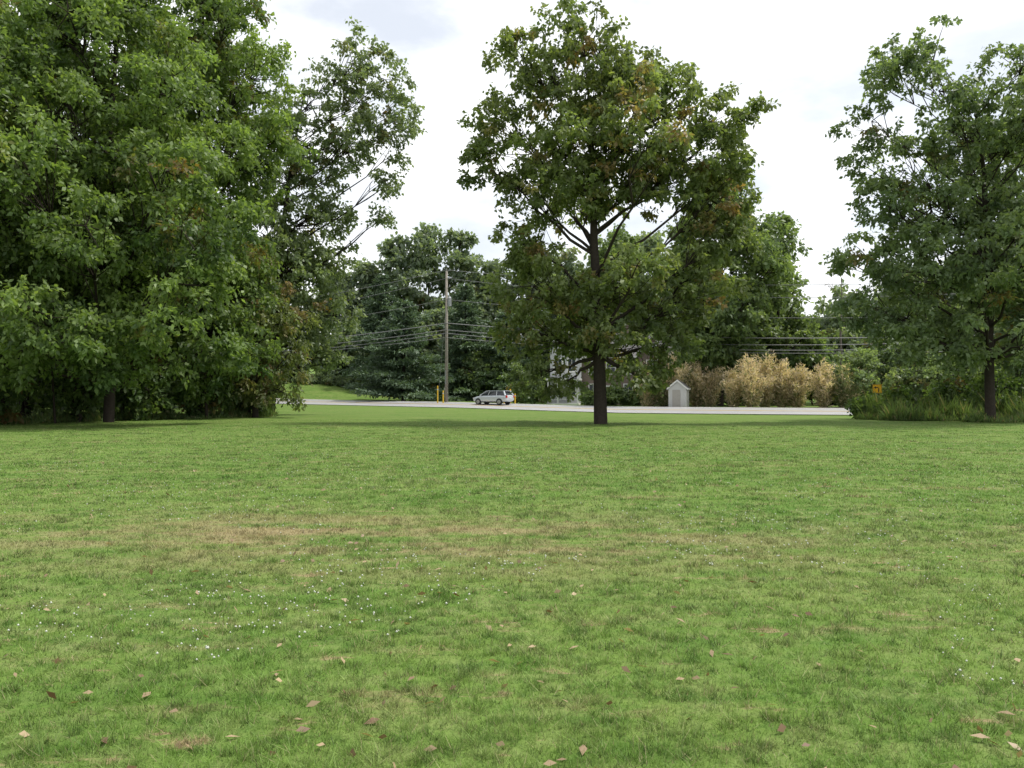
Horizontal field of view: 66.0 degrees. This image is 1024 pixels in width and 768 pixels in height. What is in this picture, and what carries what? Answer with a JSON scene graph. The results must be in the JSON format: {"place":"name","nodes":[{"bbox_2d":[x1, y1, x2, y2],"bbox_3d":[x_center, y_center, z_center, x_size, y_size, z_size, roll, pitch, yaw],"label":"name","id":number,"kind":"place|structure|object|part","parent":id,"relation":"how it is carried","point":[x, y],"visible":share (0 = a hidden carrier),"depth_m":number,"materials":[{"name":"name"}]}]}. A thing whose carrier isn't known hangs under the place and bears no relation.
{"place":"outdoors","nodes":[
{"label":"outdoors","id":0,"kind":"place"},
{"bbox_2d":[0,368,1023,767],"bbox_3d":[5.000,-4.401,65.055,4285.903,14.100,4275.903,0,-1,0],"label":"ground","id":1,"kind":"structure","parent":0,"point":[354,414],"depth_m":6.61,"materials":[{"name":"green plant"}]},
{"bbox_2d":[0,4,83,356],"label":"woodland edge tree","id":2,"kind":"object","parent":1,"relation":"on","point":[14,24],"visible":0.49,"depth_m":36.58,"materials":[{"name":"green plant"}]},
{"bbox_2d":[0,0,116,406],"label":"woodland edge tree","id":3,"kind":"object","parent":1,"relation":"on","point":[2,2],"depth_m":46.42,"materials":[{"name":"green plant"}]},
{"bbox_2d":[2,262,269,422],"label":"woodland tree trunks","id":4,"kind":"object","parent":1,"relation":"on","point":[23,405],"visible":0.05,"depth_m":44.31,"materials":[{"name":"brown plant"}]},
{"bbox_2d":[0,406,278,423],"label":"woodland edge weeds","id":5,"kind":"object","parent":1,"relation":"on","point":[97,416],"visible":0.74,"depth_m":45.50,"materials":[{"name":"green plant"}]},
{"bbox_2d":[0,0,279,421],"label":"woodland edge tree","id":6,"kind":"object","parent":1,"relation":"on","point":[115,254],"visible":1,"depth_m":37.33,"materials":[{"name":"green plant"}]},
{"bbox_2d":[0,309,280,423],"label":"understory shrubs","id":7,"kind":"object","parent":1,"relation":"on","point":[75,393],"visible":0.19,"depth_m":44.37,"materials":[{"name":"green plant"}]},
{"bbox_2d":[94,9,222,410],"bbox_3d":[-25.641,-12.325,57.710,13.932,29.677,17.279,1,-1,-45],"label":"woodland edge tree","id":8,"kind":"object","parent":1,"relation":"on","point":[175,381],"visible":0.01,"depth_m":56.21,"materials":[{"name":"green plant"}]},
{"bbox_2d":[104,0,319,400],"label":"woodland edge tree","id":9,"kind":"object","parent":1,"relation":"on","point":[228,16],"visible":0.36,"depth_m":47.84,"materials":[{"name":"green plant"}]},
{"bbox_2d":[222,236,321,416],"bbox_3d":[-15.767,-3.632,51.087,7.126,12.010,5.385,0,-1,0],"label":"vine draped tree","id":10,"kind":"object","parent":1,"relation":"on","point":[260,392],"visible":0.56,"depth_m":50.42,"materials":[{"name":"green plant"}]},
{"bbox_2d":[291,371,366,388],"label":"garden hedge","id":11,"kind":"object","parent":1,"relation":"on","point":[320,378],"visible":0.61,"depth_m":116.19,"materials":[{"name":"green plant"}]},
{"bbox_2d":[240,15,427,410],"bbox_3d":[-13.642,-12.130,57.996,14.713,29.246,9.308,0,-1,0],"label":"tall locust tree","id":12,"kind":"object","parent":1,"relation":"on","point":[298,258],"visible":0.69,"depth_m":57.73,"materials":[{"name":"green plant"}]},
{"bbox_2d":[338,272,409,380],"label":"white pine tree","id":13,"kind":"object","parent":1,"relation":"on","point":[376,303],"visible":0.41,"depth_m":117.02,"materials":[{"name":"green plant"}]},
{"bbox_2d":[341,298,463,400],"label":"white pine tree","id":14,"kind":"object","parent":1,"relation":"on","point":[403,356],"visible":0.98,"depth_m":101.68,"materials":[{"name":"green plant"}]},
{"bbox_2d":[445,268,450,401],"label":"utility pole","id":15,"kind":"object","parent":1,"relation":"on","point":[447,302],"visible":0.99,"depth_m":93.11,"materials":[{"name":"brown wood"}]},
{"bbox_2d":[287,270,998,394],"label":"overhead wires","id":16,"kind":"object","parent":15,"relation":"attached to","point":[616,334],"visible":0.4,"depth_m":91.74,"materials":[{"name":"black metal"}]},
{"bbox_2d":[424,281,505,400],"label":"white pine tree","id":17,"kind":"object","parent":1,"relation":"on","point":[469,316],"visible":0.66,"depth_m":110.67,"materials":[{"name":"green plant"}]},
{"bbox_2d":[470,312,542,401],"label":"white pine tree","id":18,"kind":"object","parent":1,"relation":"on","point":[499,384],"visible":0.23,"depth_m":110.11,"materials":[{"name":"green plant"}]},
{"bbox_2d":[0,423,1022,684],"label":"clover flowers","id":19,"kind":"object","parent":1,"relation":"on","point":[488,563],"visible":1,"depth_m":7.21,"materials":[{"name":"white plant"}]},
{"bbox_2d":[0,208,1023,409],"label":"distant woods","id":20,"kind":"object","parent":1,"relation":"on","point":[421,259],"visible":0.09,"depth_m":128.82,"materials":[{"name":"green plant"}]},
{"bbox_2d":[1,446,1023,767],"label":"fallen leaves","id":21,"kind":"object","parent":1,"relation":"on","point":[549,762],"visible":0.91,"depth_m":4.39,"materials":[{"name":"brown plant"}]},
{"bbox_2d":[497,362,644,405],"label":"foundation shrubs","id":22,"kind":"object","parent":1,"relation":"on","point":[617,395],"visible":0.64,"depth_m":91.73,"materials":[{"name":"green plant"}]},
{"bbox_2d":[546,325,673,404],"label":"grey farmhouse","id":23,"kind":"object","parent":1,"relation":"on","point":[580,376],"visible":0.15,"depth_m":96.95,"materials":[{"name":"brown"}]},
{"bbox_2d":[553,345,657,396],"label":"windows","id":24,"kind":"structure","parent":23,"relation":"in","point":[572,361],"depth_m":96.95,"materials":[{"name":"glass"}]},
{"bbox_2d":[456,0,780,423],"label":"oak tree","id":25,"kind":"object","parent":1,"relation":"on","point":[593,298],"visible":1,"depth_m":41.07,"materials":[{"name":"green plant"}]},
{"bbox_2d":[574,223,662,333],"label":"maple tree","id":26,"kind":"object","parent":1,"relation":"on","point":[623,235],"visible":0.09,"depth_m":108.26,"materials":[{"name":"green plant"}]},
{"bbox_2d":[667,380,690,406],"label":"garden shed","id":27,"kind":"structure","parent":1,"relation":"on","point":[678,393],"depth_m":80.54,"materials":[{"name":"grey"}]},
{"bbox_2d":[672,390,679,406],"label":"door","id":28,"kind":"structure","parent":27,"relation":"in","point":[675,393],"depth_m":80.54,"materials":[{"name":"grey wood"}]},
{"bbox_2d":[411,317,1019,404],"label":"roadside thicket","id":29,"kind":"object","parent":1,"relation":"on","point":[479,365],"visible":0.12,"depth_m":107.89,"materials":[{"name":"green plant"}]},
{"bbox_2d":[647,160,809,405],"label":"maple tree","id":30,"kind":"object","parent":1,"relation":"on","point":[733,324],"visible":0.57,"depth_m":84.11,"materials":[{"name":"green plant"}]},
{"bbox_2d":[631,349,871,407],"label":"bamboo thicket","id":31,"kind":"object","parent":1,"relation":"on","point":[788,389],"visible":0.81,"depth_m":79.90,"materials":[{"name":"plant"}]},
{"bbox_2d":[740,210,828,400],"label":"maple tree","id":32,"kind":"object","parent":1,"relation":"on","point":[799,322],"visible":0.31,"depth_m":90.24,"materials":[{"name":"green plant"}]},
{"bbox_2d":[818,266,856,371],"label":"dead tree","id":33,"kind":"object","parent":1,"relation":"on","point":[840,334],"visible":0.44,"depth_m":83.64,"materials":[{"name":"wood"}]},
{"bbox_2d":[818,347,903,406],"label":"garden tree","id":34,"kind":"object","parent":1,"relation":"on","point":[862,359],"visible":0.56,"depth_m":76.60,"materials":[{"name":"green plant"}]},
{"bbox_2d":[872,384,881,395],"bbox_3d":[27.895,1.347,60.173,0.660,2.630,0.072,0,-1,18],"label":"traffic sign","id":35,"kind":"object","parent":1,"relation":"on","point":[877,387],"visible":0.86,"depth_m":60.16,"materials":[{"name":"metal"}]},
{"bbox_2d":[858,335,921,398],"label":"garden tree","id":36,"kind":"object","parent":1,"relation":"on","point":[886,360],"visible":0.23,"depth_m":78.78,"materials":[{"name":"green plant"}]},
{"bbox_2d":[818,14,1023,418],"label":"roadside tree","id":37,"kind":"object","parent":1,"relation":"on","point":[936,331],"visible":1,"depth_m":41.36,"materials":[{"name":"green plant"}]},
{"bbox_2d":[901,353,956,402],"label":"garden tree","id":38,"kind":"object","parent":1,"relation":"on","point":[917,382],"visible":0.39,"depth_m":74.93,"materials":[{"name":"green plant"}]},
{"bbox_2d":[844,360,1023,418],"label":"roadside shrubs","id":39,"kind":"object","parent":1,"relation":"on","point":[959,385],"visible":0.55,"depth_m":46.19,"materials":[{"name":"green plant"}]},
{"bbox_2d":[849,386,1023,422],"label":"tall weeds","id":40,"kind":"object","parent":1,"relation":"on","point":[1013,412],"visible":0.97,"depth_m":44.39,"materials":[{"name":"green plant"}]},
{"bbox_2d":[918,345,975,388],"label":"garden tree","id":41,"kind":"object","parent":1,"relation":"on","point":[938,353],"depth_m":81.70,"materials":[{"name":"green plant"}]},
{"bbox_2d":[951,346,1006,399],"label":"garden tree","id":42,"kind":"object","parent":1,"relation":"on","point":[966,368],"visible":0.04,"depth_m":76.61,"materials":[{"name":"green plant"}]},
{"bbox_2d":[953,83,1023,377],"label":"roadside tree","id":43,"kind":"object","parent":1,"relation":"on","point":[998,344],"visible":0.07,"depth_m":51.03,"materials":[{"name":"green plant"}]},
{"bbox_2d":[7,0,1023,333],"label":"sky","id":44,"kind":"structure","parent":0,"point":[809,56],"materials":[{"name":"white"}]},
{"bbox_2d":[276,398,852,414],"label":"road","id":45,"kind":"structure","parent":0,"point":[737,410],"depth_m":78.82,"materials":[{"name":"grey asphalt"}]},
{"bbox_2d":[473,391,514,404],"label":"silver station wagon","id":46,"kind":"object","parent":45,"relation":"on","point":[497,397],"visible":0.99,"depth_m":86.60,"materials":[{"name":"paint"}]},
{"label":"windows","id":47,"kind":"part","parent":46,"relation":"part of","materials":[{"name":"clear glass"}]}
]}

